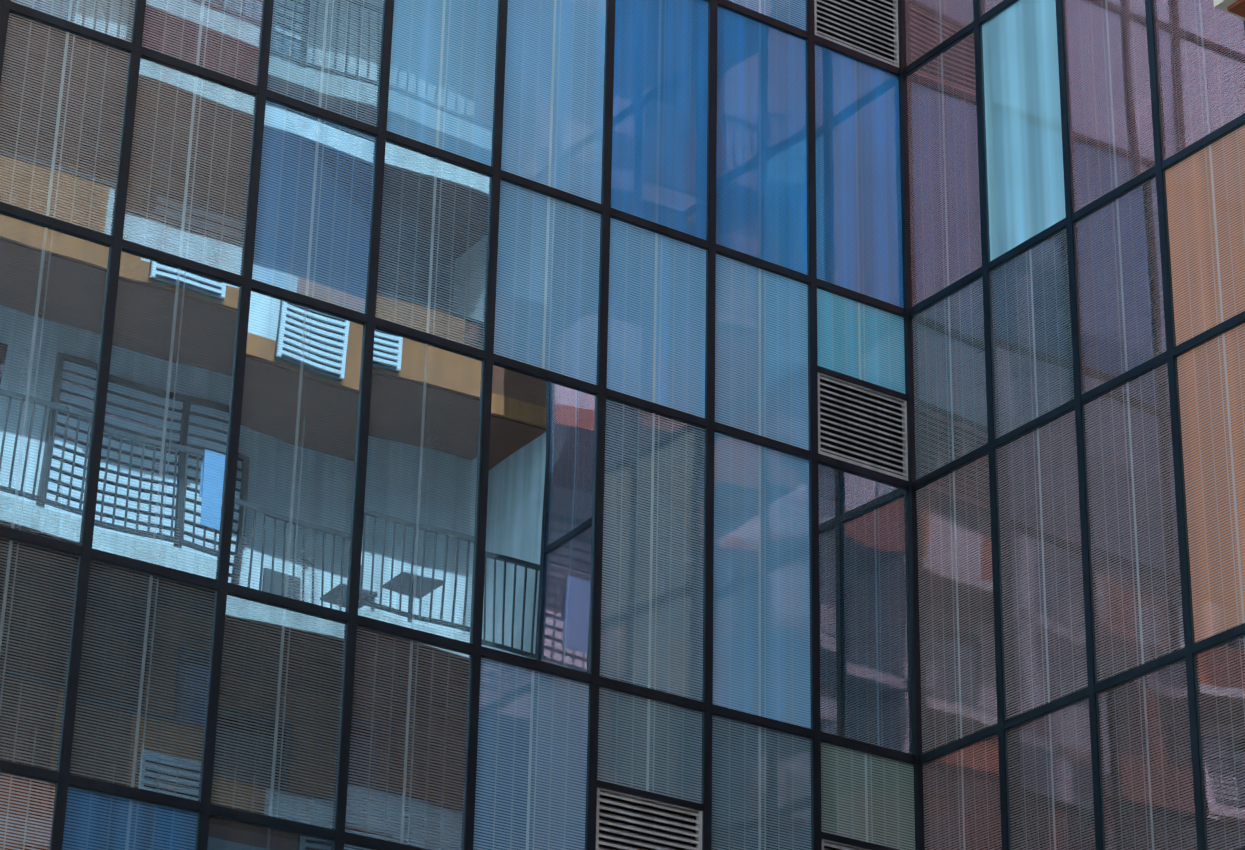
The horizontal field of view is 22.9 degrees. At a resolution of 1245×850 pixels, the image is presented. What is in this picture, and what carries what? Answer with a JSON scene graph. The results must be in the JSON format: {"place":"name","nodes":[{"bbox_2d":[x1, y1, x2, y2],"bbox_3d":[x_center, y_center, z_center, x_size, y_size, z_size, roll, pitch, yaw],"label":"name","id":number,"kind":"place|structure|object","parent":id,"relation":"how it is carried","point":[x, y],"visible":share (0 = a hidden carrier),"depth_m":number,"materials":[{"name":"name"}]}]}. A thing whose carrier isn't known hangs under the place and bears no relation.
{"place":"outdoors","nodes":[
{"label":"outdoors","id":0,"kind":"place"},
{"bbox_2d":[905,0,1244,849],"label":"wing glass","id":1,"kind":"object","parent":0,"point":[1145,758],"visible":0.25,"depth_m":23.03,"materials":[{"name":"glass"}]},
{"bbox_2d":[904,0,1244,849],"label":"wing mullions","id":2,"kind":"object","parent":1,"relation":"attached to","point":[1094,688],"visible":0.48,"depth_m":22.95,"materials":[{"name":"black metal"}]},
{"bbox_2d":[1213,0,1244,19],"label":"apartment block","id":3,"kind":"structure","parent":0,"point":[1236,8],"depth_m":14.95,"materials":[{"name":"ceramic"}]},
{"bbox_3d":[-1.459,1.731,23.201,23.050,19.750,15.050,17,-29,-30],"label":"glass building shell","id":4,"kind":"object","parent":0,"visible":0},
{"bbox_2d":[0,0,915,849],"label":"facade mullions","id":5,"kind":"object","parent":4,"relation":"attached to","point":[62,778],"visible":0.62,"depth_m":22.14,"materials":[{"name":"black"}]},
{"bbox_2d":[0,0,914,849],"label":"facade glass","id":6,"kind":"object","parent":5,"relation":"attached to","point":[142,688],"visible":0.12,"depth_m":22.18,"materials":[{"name":"blue glass"}]},
{"bbox_2d":[596,0,907,849],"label":"air vents","id":7,"kind":"object","parent":5,"relation":"attached to","point":[862,426],"visible":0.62,"depth_m":24.52,"materials":[{"name":"black metal"}]},
{"bbox_2d":[892,0,924,849],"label":"corner post","id":8,"kind":"object","parent":4,"relation":"attached to","point":[913,549],"depth_m":24.73,"materials":[{"name":"black metal"}]}
]}

